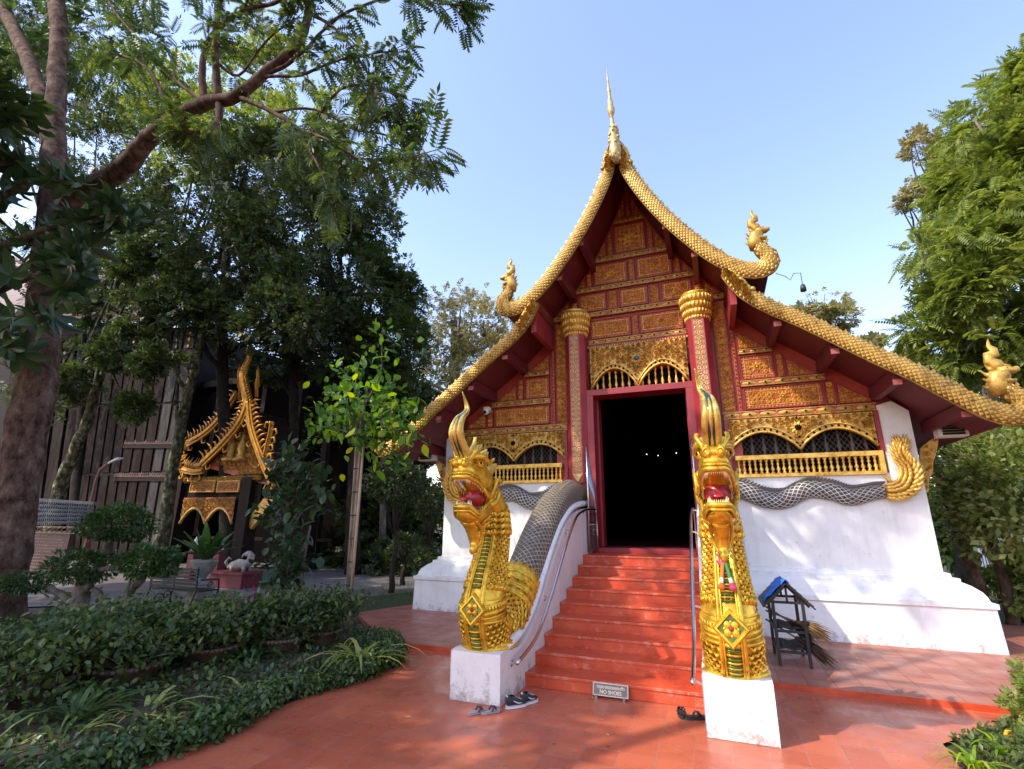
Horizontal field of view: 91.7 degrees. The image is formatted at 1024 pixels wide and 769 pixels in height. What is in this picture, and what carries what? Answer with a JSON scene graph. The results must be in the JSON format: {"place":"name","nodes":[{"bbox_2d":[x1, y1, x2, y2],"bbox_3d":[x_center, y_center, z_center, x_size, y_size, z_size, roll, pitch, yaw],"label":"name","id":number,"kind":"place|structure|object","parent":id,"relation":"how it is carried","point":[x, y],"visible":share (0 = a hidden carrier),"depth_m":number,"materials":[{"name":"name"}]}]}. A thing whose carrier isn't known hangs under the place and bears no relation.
{"place":"outdoors","nodes":[
{"label":"outdoors","id":0,"kind":"place"},
{"bbox_2d":[28,549,439,606],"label":"courtyard paving","id":1,"kind":"structure","parent":0,"point":[117,586],"depth_m":14.01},
{"bbox_2d":[29,498,96,594],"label":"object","id":2,"kind":"object","parent":1,"relation":"on","point":[47,541],"visible":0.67,"depth_m":12.01,"materials":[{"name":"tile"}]},
{"bbox_2d":[0,229,197,530],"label":"evergreen tree","id":3,"kind":"object","parent":1,"relation":"on","point":[148,364],"visible":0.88,"depth_m":17.35,"materials":[{"name":"green plant"}]},
{"bbox_2d":[121,269,256,578],"bbox_3d":[-12.270,0.947,17.224,5.409,10.960,2.974,-1,-16,6],"label":"evergreen tree","id":4,"kind":"object","parent":1,"relation":"on","point":[169,490],"visible":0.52,"depth_m":17.41,"materials":[{"name":"green plant"}]},
{"bbox_2d":[184,537,198,578],"bbox_3d":[-9.939,5.402,15.507,0.240,1.258,0.220,-6,-17,21],"label":"figurine","id":5,"kind":"object","parent":1,"relation":"on","point":[189,558],"visible":0.41,"depth_m":15.40,"materials":[{"name":"red paint"}]},
{"bbox_2d":[210,543,225,578],"bbox_3d":[-8.923,5.287,15.123,0.240,1.282,0.220,-6,-17,21],"label":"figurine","id":6,"kind":"object","parent":1,"relation":"on","point":[220,557],"visible":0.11,"depth_m":15.05,"materials":[{"name":"red paint"}]},
{"bbox_2d":[210,551,263,588],"bbox_3d":[-7.608,5.085,13.747,1.250,0.945,0.700,-6,-17,21],"label":"white statue","id":7,"kind":"object","parent":1,"relation":"on","point":[237,574],"visible":0.89,"depth_m":13.51,"materials":[{"name":"red paint"}]},
{"bbox_2d":[168,346,321,573],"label":"gilded pavilion","id":8,"kind":"structure","parent":1,"relation":"on","point":[251,436],"depth_m":16.74,"materials":[{"name":"gold metal"}]},
{"bbox_2d":[109,108,393,569],"bbox_3d":[-10.892,-2.777,19.220,13.846,19.336,6.285,-6,-17,21],"label":"evergreen tree","id":9,"kind":"object","parent":1,"relation":"on","point":[250,225],"visible":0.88,"depth_m":17.99,"materials":[{"name":"green plant"}]},
{"bbox_2d":[112,368,426,568],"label":"veranda wing","id":10,"kind":"structure","parent":1,"relation":"on","point":[273,402],"depth_m":21.94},
{"bbox_2d":[227,299,411,574],"bbox_3d":[-7.703,1.510,18.340,7.822,10.532,3.775,-6,-17,21],"label":"evergreen tree","id":11,"kind":"object","parent":1,"relation":"on","point":[293,372],"visible":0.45,"depth_m":18.44,"materials":[{"name":"green plant"}]},
{"bbox_2d":[275,131,441,574],"bbox_3d":[-6.878,-2.540,20.173,8.278,19.339,4.917,-6,-17,21],"label":"evergreen tree","id":12,"kind":"object","parent":1,"relation":"on","point":[398,300],"visible":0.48,"depth_m":19.23,"materials":[{"name":"green plant"}]},
{"bbox_2d":[288,370,449,527],"bbox_3d":[-5.433,3.690,24.939,9.424,9.916,9.574,-6,-17,21],"label":"evergreen tree","id":13,"kind":"object","parent":1,"relation":"on","point":[425,391],"visible":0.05,"depth_m":22.18,"materials":[{"name":"green plant"}]},
{"bbox_2d":[322,471,444,576],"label":"hedge tree","id":14,"kind":"object","parent":1,"relation":"on","point":[375,550],"visible":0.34,"depth_m":19.55,"materials":[{"name":"green plant"}]},
{"bbox_2d":[318,314,455,540],"bbox_3d":[-5.351,1.635,19.683,5.913,9.035,5.584,-6,-17,21],"label":"palm tree","id":15,"kind":"object","parent":1,"relation":"on","point":[382,521],"visible":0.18,"depth_m":18.70,"materials":[{"name":"green plant"}]},
{"bbox_2d":[400,277,519,399],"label":"olive tree","id":16,"kind":"object","parent":1,"relation":"on","point":[465,347],"visible":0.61,"depth_m":25.82,"materials":[{"name":"green plant"}]},
{"bbox_2d":[97,580,414,615],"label":"lawn","id":17,"kind":"structure","parent":0,"point":[390,601],"depth_m":11.29,"materials":[{"name":"green plant"}]},
{"bbox_2d":[180,559,218,609],"bbox_3d":[-6.434,4.123,10.298,0.530,0.950,0.530,-6,-17,21],"label":"stone urn","id":18,"kind":"object","parent":17,"relation":"on","point":[207,567],"visible":0.48,"depth_m":10.21,"materials":[{"name":"grey stone"}]},
{"bbox_2d":[174,523,244,559],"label":"nest fern","id":19,"kind":"object","parent":18,"relation":"in","point":[206,548],"visible":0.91,"depth_m":10.35,"materials":[{"name":"green plant"}]},
{"bbox_2d":[361,458,434,592],"bbox_3d":[-2.958,3.644,13.081,1.896,3.540,1.995,-6,-17,21],"label":"clipped shrub","id":20,"kind":"object","parent":17,"relation":"on","point":[393,488],"visible":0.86,"depth_m":12.96,"materials":[{"name":"green plant"}]},
{"bbox_2d":[386,530,419,585],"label":"clipped shrub","id":21,"kind":"object","parent":17,"relation":"on","point":[404,539],"visible":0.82,"depth_m":14.32,"materials":[{"name":"green plant"}]},
{"bbox_2d":[406,546,441,573],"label":"clipped shrub","id":22,"kind":"object","parent":17,"relation":"on","point":[428,554],"visible":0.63,"depth_m":12.89,"materials":[{"name":"green plant"}]},
{"bbox_2d":[410,483,444,561],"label":"clipped shrub","id":23,"kind":"object","parent":17,"relation":"on","point":[430,519],"visible":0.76,"depth_m":14.25,"materials":[{"name":"green plant"}]},
{"bbox_2d":[0,0,1023,494],"label":"sky","id":24,"kind":"structure","parent":0,"point":[793,114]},
{"bbox_2d":[28,525,1023,767],"bbox_3d":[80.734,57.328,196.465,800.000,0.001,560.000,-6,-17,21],"label":"ground","id":25,"kind":"structure","parent":0,"point":[948,745],"depth_m":10.11,"materials":[{"name":"green plant"}]},
{"bbox_2d":[0,125,37,240],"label":"shade tree","id":26,"kind":"object","parent":25,"relation":"on","point":[29,155],"visible":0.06,"depth_m":11.32,"materials":[{"name":"green plant"}]},
{"bbox_2d":[0,48,59,181],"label":"shade tree","id":27,"kind":"object","parent":25,"relation":"on","point":[13,111],"visible":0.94,"depth_m":9.64,"materials":[{"name":"green plant"}]},
{"bbox_2d":[0,0,192,559],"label":"evergreen tree","id":28,"kind":"object","parent":25,"relation":"on","point":[107,123],"visible":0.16,"depth_m":30.43,"materials":[{"name":"green plant"}]},
{"bbox_2d":[85,457,123,567],"bbox_3d":[-12.041,3.936,14.437,1.055,3.628,0.129,-6,-17,21],"label":"street lamp","id":29,"kind":"object","parent":25,"relation":"on","point":[98,474],"visible":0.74,"depth_m":14.83,"materials":[{"name":"grey metal"}]},
{"bbox_2d":[0,256,285,562],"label":"timber hall","id":30,"kind":"structure","parent":25,"relation":"on","point":[107,437],"depth_m":23.46,"materials":[{"name":"brown wood"}]},
{"bbox_2d":[0,605,400,768],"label":"garden bed","id":31,"kind":"object","parent":25,"relation":"on","point":[33,729],"visible":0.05,"depth_m":4.40,"materials":[{"name":"green plant"}]},
{"bbox_2d":[0,604,132,709],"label":"potted shrub","id":32,"kind":"object","parent":31,"relation":"on","point":[34,666],"visible":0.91,"depth_m":4.42,"materials":[{"name":"green plant"}]},
{"bbox_2d":[21,719,127,745],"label":"striped grass clump","id":33,"kind":"object","parent":31,"relation":"on","point":[89,726],"visible":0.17,"depth_m":3.88,"materials":[{"name":"green plant"}]},
{"bbox_2d":[0,138,167,373],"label":"broad leaved tree","id":34,"kind":"object","parent":31,"relation":"on","point":[66,271],"visible":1,"depth_m":8.65,"materials":[{"name":"green plant"}]},
{"bbox_2d":[0,597,173,685],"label":"potted shrub","id":35,"kind":"object","parent":31,"relation":"on","point":[94,616],"visible":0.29,"depth_m":4.96,"materials":[{"name":"green plant"}]},
{"bbox_2d":[0,683,179,739],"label":"arching plant","id":36,"kind":"object","parent":31,"relation":"on","point":[74,706],"visible":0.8,"depth_m":4.11,"materials":[{"name":"green plant"}]},
{"bbox_2d":[0,500,186,616],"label":"cloud pruned tree","id":37,"kind":"object","parent":31,"relation":"on","point":[100,562],"visible":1,"depth_m":7.47,"materials":[{"name":"green plant"}]},
{"bbox_2d":[15,586,184,641],"bbox_3d":[-4.896,2.927,6.051,1.653,0.978,1.564,14,-21,-40],"label":"potted shrub","id":38,"kind":"object","parent":31,"relation":"on","point":[77,610],"visible":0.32,"depth_m":5.90,"materials":[{"name":"green plant"}]},
{"bbox_2d":[9,607,203,688],"bbox_3d":[-4.000,2.720,5.073,1.480,0.858,1.534,9,-18,-29],"label":"potted shrub","id":39,"kind":"object","parent":31,"relation":"on","point":[150,663],"visible":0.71,"depth_m":4.88,"materials":[{"name":"green plant"}]},
{"bbox_2d":[71,685,223,740],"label":"striped grass clump","id":40,"kind":"object","parent":31,"relation":"on","point":[153,697],"visible":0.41,"depth_m":4.35,"materials":[{"name":"green plant"}]},
{"bbox_2d":[116,584,242,660],"bbox_3d":[-4.094,2.910,5.946,1.684,0.964,1.315,3,-16,-8],"label":"potted shrub","id":41,"kind":"object","parent":31,"relation":"on","point":[161,616],"visible":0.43,"depth_m":5.82,"materials":[{"name":"green plant"}]},
{"bbox_2d":[147,709,213,728],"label":"striped grass clump","id":42,"kind":"object","parent":31,"relation":"on","point":[167,715],"visible":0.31,"depth_m":4.14,"materials":[{"name":"green plant"}]},
{"bbox_2d":[142,567,219,608],"bbox_3d":[-6.465,4.007,9.752,1.311,0.884,0.599,-6,-17,21],"label":"garden bench","id":43,"kind":"object","parent":31,"relation":"on","point":[195,589],"visible":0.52,"depth_m":9.59,"materials":[{"name":"black metal"}]},
{"bbox_2d":[0,607,386,768],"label":"bed foliage","id":44,"kind":"object","parent":31,"relation":"on","point":[116,683],"visible":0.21,"depth_m":4.58,"materials":[{"name":"green plant"}]},
{"bbox_2d":[0,622,409,768],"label":"creeping ground cover","id":45,"kind":"object","parent":31,"relation":"on","point":[214,729],"visible":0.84,"depth_m":4.14,"materials":[{"name":"green plant"}]},
{"bbox_2d":[141,589,284,665],"bbox_3d":[-3.545,2.933,5.988,1.596,0.947,1.647,-6,-17,21],"label":"potted shrub","id":46,"kind":"object","parent":31,"relation":"on","point":[233,631],"visible":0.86,"depth_m":5.64,"materials":[{"name":"green plant"}]},
{"bbox_2d":[171,584,306,649],"bbox_3d":[-3.514,3.126,6.505,1.173,0.856,1.677,-14,-21,42],"label":"potted shrub","id":47,"kind":"object","parent":31,"relation":"on","point":[235,594],"visible":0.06,"depth_m":6.45,"materials":[{"name":"green plant"}]},
{"bbox_2d":[224,587,269,608],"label":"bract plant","id":48,"kind":"object","parent":31,"relation":"on","point":[254,588],"visible":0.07,"depth_m":9.26,"materials":[{"name":"green plant"}]},
{"bbox_2d":[198,643,297,670],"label":"arching plant","id":49,"kind":"object","parent":31,"relation":"on","point":[255,653],"visible":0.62,"depth_m":5.73,"materials":[{"name":"green plant"}]},
{"bbox_2d":[213,676,303,699],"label":"striped grass clump","id":50,"kind":"object","parent":31,"relation":"on","point":[241,686],"visible":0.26,"depth_m":4.93,"materials":[{"name":"green plant"}]},
{"bbox_2d":[220,583,357,655],"bbox_3d":[-2.918,3.030,6.292,1.693,0.933,1.352,-6,-17,21],"label":"potted shrub","id":51,"kind":"object","parent":31,"relation":"on","point":[266,608],"visible":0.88,"depth_m":6.21,"materials":[{"name":"green plant"}]},
{"bbox_2d":[245,431,334,600],"bbox_3d":[-4.403,2.699,9.995,1.341,3.602,2.124,14,-20,-40],"label":"broad leaved shrub","id":52,"kind":"object","parent":31,"relation":"on","point":[277,574],"visible":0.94,"depth_m":9.90,"materials":[{"name":"green plant"}]},
{"bbox_2d":[303,673,325,688],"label":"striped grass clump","id":53,"kind":"object","parent":31,"relation":"on","point":[319,679],"visible":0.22,"depth_m":5.21,"materials":[{"name":"green plant"}]},
{"bbox_2d":[264,575,374,646],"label":"potted shrub","id":54,"kind":"object","parent":31,"relation":"on","point":[330,598],"visible":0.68,"depth_m":6.68,"materials":[{"name":"green plant"}]},
{"bbox_2d":[299,638,431,673],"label":"striped grass clump","id":55,"kind":"object","parent":31,"relation":"on","point":[358,649],"visible":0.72,"depth_m":5.93,"materials":[{"name":"green plant"}]},
{"bbox_2d":[302,318,440,632],"bbox_3d":[-2.616,1.558,8.511,3.236,5.088,1.642,-12,-20,37],"label":"staked young tree","id":56,"kind":"object","parent":31,"relation":"on","point":[355,415],"visible":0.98,"depth_m":8.38,"materials":[{"name":"green plant"}]},
{"bbox_2d":[67,19,344,327],"bbox_3d":[-21.631,-8.884,30.459,26.220,36.986,6.779,-6,-17,21],"label":"evergreen tree","id":57,"kind":"object","parent":25,"relation":"on","point":[276,100],"visible":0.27,"depth_m":31.51,"materials":[{"name":"green plant"}]},
{"bbox_2d":[0,0,495,618],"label":"forked tree","id":58,"kind":"object","parent":25,"relation":"on","point":[28,416],"visible":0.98,"depth_m":8.65,"materials":[{"name":"green plant"}]},
{"bbox_2d":[374,68,1023,654],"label":"temple hall","id":59,"kind":"structure","parent":25,"relation":"on","point":[632,308],"depth_m":9.13,"materials":[{"name":"white paint"}]},
{"bbox_2d":[585,444,596,551],"bbox_3d":[1.442,2.048,9.012,0.034,1.860,0.580,-6,-17,21],"label":"gate leaf","id":60,"kind":"object","parent":59,"relation":"attached to","point":[591,502],"visible":0.96,"depth_m":8.90,"materials":[{"name":"metal"}]},
{"bbox_2d":[646,399,675,459],"bbox_3d":[4.195,0.505,14.341,0.828,3.300,0.779,-6,-17,21],"label":"chandelier","id":61,"kind":"object","parent":59,"relation":"hanging from","point":[661,455],"visible":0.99,"depth_m":13.92,"materials":[{"name":"gold metal"}]},
{"bbox_2d":[690,439,696,506],"bbox_3d":[3.114,1.879,8.374,0.034,1.860,0.580,-6,-17,21],"label":"gate leaf","id":62,"kind":"object","parent":59,"relation":"attached to","point":[693,462],"visible":0.17,"depth_m":8.28,"materials":[{"name":"metal"}]},
{"bbox_2d":[789,286,930,366],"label":"roadside tree","id":63,"kind":"object","parent":25,"relation":"on","point":[831,311],"visible":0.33,"depth_m":23.00,"materials":[{"name":"green plant"}]},
{"bbox_2d":[870,33,1023,402],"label":"leafy tree","id":64,"kind":"object","parent":25,"relation":"on","point":[971,242],"visible":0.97,"depth_m":9.85,"materials":[{"name":"green plant"}]},
{"bbox_2d":[934,472,968,584],"bbox_3d":[9.558,2.640,10.966,0.298,4.472,0.222,1,-16,-3],"label":"pale trunk","id":65,"kind":"object","parent":25,"relation":"on","point":[961,570],"visible":0.16,"depth_m":10.57,"materials":[{"name":"grey plant"}]},
{"bbox_2d":[936,455,973,586],"bbox_3d":[8.990,2.654,10.094,0.430,3.966,0.225,-6,-17,21],"label":"pale trunk","id":66,"kind":"object","parent":25,"relation":"on","point":[970,581],"visible":0.03,"depth_m":9.76,"materials":[{"name":"grey plant"}]},
{"bbox_2d":[887,121,1023,524],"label":"reddish twig tree","id":67,"kind":"object","parent":25,"relation":"on","point":[919,131],"visible":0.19,"depth_m":13.67,"materials":[{"name":"green plant"}]},
{"bbox_2d":[933,460,990,601],"bbox_3d":[8.483,2.740,9.384,0.488,3.414,0.225,-6,-17,21],"label":"pale trunk","id":68,"kind":"object","parent":25,"relation":"on","point":[978,580],"visible":0.31,"depth_m":9.14,"materials":[{"name":"brown plant"}]},
{"bbox_2d":[918,425,1023,572],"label":"hedge tree","id":69,"kind":"object","parent":25,"relation":"on","point":[988,502],"visible":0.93,"depth_m":8.49,"materials":[{"name":"green plant"}]},
{"bbox_2d":[926,384,1018,575],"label":"tree","id":70,"kind":"object","parent":25,"relation":"on","point":[948,558],"visible":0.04,"depth_m":17.46,"materials":[{"name":"green plant"}]},
{"bbox_2d":[958,457,1001,603],"bbox_3d":[11.505,3.438,12.193,0.366,3.626,0.225,-6,-17,21],"label":"pale trunk","id":71,"kind":"object","parent":25,"relation":"on","point":[998,594],"visible":0.06,"depth_m":11.78,"materials":[{"name":"brown plant"}]},
{"bbox_2d":[954,724,1023,768],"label":"corner bed","id":72,"kind":"object","parent":25,"relation":"on","point":[964,766],"visible":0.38,"depth_m":3.74,"materials":[{"name":"green plant"}]},
{"bbox_2d":[924,741,1014,768],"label":"grass clump","id":73,"kind":"object","parent":72,"relation":"on","point":[968,760],"visible":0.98,"depth_m":3.53,"materials":[{"name":"green plant"}]},
{"bbox_2d":[948,711,1023,768],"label":"corner foliage","id":74,"kind":"object","parent":72,"relation":"on","point":[1017,753],"visible":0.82,"depth_m":3.84,"materials":[{"name":"green plant"}]},
{"bbox_2d":[965,728,1023,761],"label":"grass clump","id":75,"kind":"object","parent":72,"relation":"on","point":[1000,748],"visible":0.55,"depth_m":3.80,"materials":[{"name":"green plant"}]},
{"bbox_2d":[993,653,1023,738],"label":"flowering shrub","id":76,"kind":"object","parent":72,"relation":"on","point":[1015,705],"visible":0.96,"depth_m":4.20,"materials":[{"name":"green plant"}]},
{"bbox_2d":[964,454,1020,624],"bbox_3d":[9.091,2.890,9.428,0.240,3.180,0.222,5,-16,-17],"label":"pale trunk","id":77,"kind":"object","parent":25,"relation":"on","point":[1005,585],"visible":0.38,"depth_m":9.12,"materials":[{"name":"brown plant"}]},
{"bbox_2d":[977,535,1023,585],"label":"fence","id":78,"kind":"object","parent":25,"relation":"on","point":[984,560],"visible":0.05,"depth_m":15.00,"materials":[{"name":"white"}]},
{"bbox_2d":[979,545,1023,617],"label":"undergrowth shrub","id":79,"kind":"object","parent":25,"relation":"on","point":[988,573],"visible":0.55,"depth_m":9.46,"materials":[{"name":"green plant"}]},
{"bbox_2d":[1006,532,1023,622],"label":"pale trunk","id":80,"kind":"object","parent":25,"relation":"on","point":[1020,601],"visible":0.09,"depth_m":9.44,"materials":[{"name":"brown plant"}]},
{"bbox_2d":[139,649,1009,768],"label":"terrace","id":81,"kind":"structure","parent":0,"point":[365,724],"depth_m":4.18,"materials":[{"name":"red tile"}]},
{"bbox_2d":[468,705,486,715],"bbox_3d":[-0.322,3.034,4.637,0.199,0.053,0.076,9,-18,-29],"label":"flip flop","id":82,"kind":"object","parent":81,"relation":"on","point":[476,711],"visible":0.98,"depth_m":4.62,"materials":[{"name":"grey rubber"}]},
{"bbox_2d":[481,705,500,714],"bbox_3d":[-0.198,3.039,4.651,0.199,0.053,0.076,8,-17,-25],"label":"flip flop","id":83,"kind":"object","parent":81,"relation":"on","point":[494,709],"visible":1,"depth_m":4.64,"materials":[{"name":"grey rubber"}]},
{"bbox_2d":[505,694,526,708],"bbox_3d":[0.040,3.052,4.807,0.235,0.115,0.087,9,-18,-27],"label":"trainer","id":84,"kind":"object","parent":81,"relation":"on","point":[513,701],"visible":1,"depth_m":4.77,"materials":[{"name":"black fabric"}]},
{"bbox_2d":[520,691,537,704],"bbox_3d":[0.169,3.082,4.912,0.235,0.115,0.087,15,-21,-41],"label":"trainer","id":85,"kind":"object","parent":81,"relation":"on","point":[528,698],"visible":0.91,"depth_m":4.87,"materials":[{"name":"black fabric"}]},
{"bbox_2d":[593,681,628,702],"bbox_3d":[0.997,3.115,5.043,0.360,0.139,0.078,-6,-17,21],"label":"shoe sign","id":86,"kind":"object","parent":81,"relation":"on","point":[610,690],"visible":1,"depth_m":5.05,"materials":[{"name":"beige metal"}]},
{"bbox_2d":[525,553,703,708],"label":"staircase","id":87,"kind":"structure","parent":81,"relation":"on","point":[623,618],"depth_m":6.05,"materials":[{"name":"red paint"}]},
{"bbox_2d":[676,706,685,718],"bbox_3d":[1.568,3.029,4.611,0.084,0.071,0.186,-3,-16,13],"label":"flip flop","id":88,"kind":"object","parent":81,"relation":"on","point":[681,711],"visible":0.97,"depth_m":4.58,"materials":[{"name":"black rubber"}]},
{"bbox_2d":[685,710,704,719],"bbox_3d":[1.667,3.013,4.531,0.199,0.059,0.079,2,-16,-6],"label":"flip flop","id":89,"kind":"object","parent":81,"relation":"on","point":[698,716],"visible":0.93,"depth_m":4.51,"materials":[{"name":"black rubber"}]},
{"bbox_2d":[358,605,1023,714],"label":"terrace","id":90,"kind":"structure","parent":0,"point":[970,681],"depth_m":6.00,"materials":[{"name":"tile"}]},
{"bbox_2d":[449,501,598,706],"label":"stair wall","id":91,"kind":"structure","parent":90,"relation":"on","point":[495,678],"depth_m":5.66,"materials":[{"name":"white paint"}]},
{"bbox_2d":[449,392,586,651],"bbox_3d":[0.382,1.972,7.172,0.578,2.721,5.358,-6,-17,21],"label":"naga statue","id":92,"kind":"object","parent":91,"relation":"on","point":[498,596],"visible":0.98,"depth_m":5.33,"materials":[{"name":"gold metal"}]},
{"bbox_2d":[689,503,780,748],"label":"stair wall","id":93,"kind":"structure","parent":90,"relation":"on","point":[741,711],"depth_m":4.12,"materials":[{"name":"white paint"}]},
{"bbox_2d":[692,369,770,679],"bbox_3d":[2.627,1.745,6.315,0.578,2.721,5.358,-6,-17,21],"label":"naga statue","id":94,"kind":"object","parent":93,"relation":"on","point":[732,640],"visible":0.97,"depth_m":4.29,"materials":[{"name":"gold metal"}]},
{"bbox_2d":[714,549,736,590],"bbox_3d":[1.919,1.608,4.496,0.162,0.452,0.271,-6,-17,21],"label":"flower garland","id":95,"kind":"object","parent":94,"relation":"hanging from","point":[721,585],"visible":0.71,"depth_m":4.41,"materials":[{"name":"multicoloured plant"}]},
{"bbox_2d":[758,577,815,668],"bbox_3d":[3.536,3.022,6.398,0.586,0.958,0.820,-6,-17,21],"label":"broom rack","id":96,"kind":"object","parent":90,"relation":"on","point":[794,645],"visible":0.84,"depth_m":6.18,"materials":[{"name":"black paint"}]},
{"bbox_2d":[762,576,788,602],"bbox_3d":[3.385,2.646,6.433,0.319,0.311,0.620,-6,-17,21],"label":"blue cloth","id":97,"kind":"object","parent":96,"relation":"on","point":[777,582],"visible":1,"depth_m":6.35,"materials":[{"name":"blue fabric"}]},
{"bbox_2d":[765,605,819,647],"bbox_3d":[3.530,3.088,6.322,0.261,0.433,0.776,11,-19,-33],"label":"broom","id":98,"kind":"object","parent":96,"relation":"on","point":[811,637],"visible":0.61,"depth_m":6.14,"materials":[{"name":"brown plant"}]},
{"bbox_2d":[766,610,835,646],"bbox_3d":[3.523,3.044,6.199,0.254,0.296,0.923,8,-18,-26],"label":"broom","id":99,"kind":"object","parent":96,"relation":"on","point":[814,629],"visible":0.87,"depth_m":5.97,"materials":[{"name":"brown wood"}]},
{"bbox_2d":[765,619,839,670],"bbox_3d":[3.624,3.249,6.199,0.212,0.487,0.874,7,-17,-21],"label":"broom","id":100,"kind":"object","parent":90,"relation":"on","point":[820,654],"visible":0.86,"depth_m":5.95,"materials":[{"name":"brown wood"}]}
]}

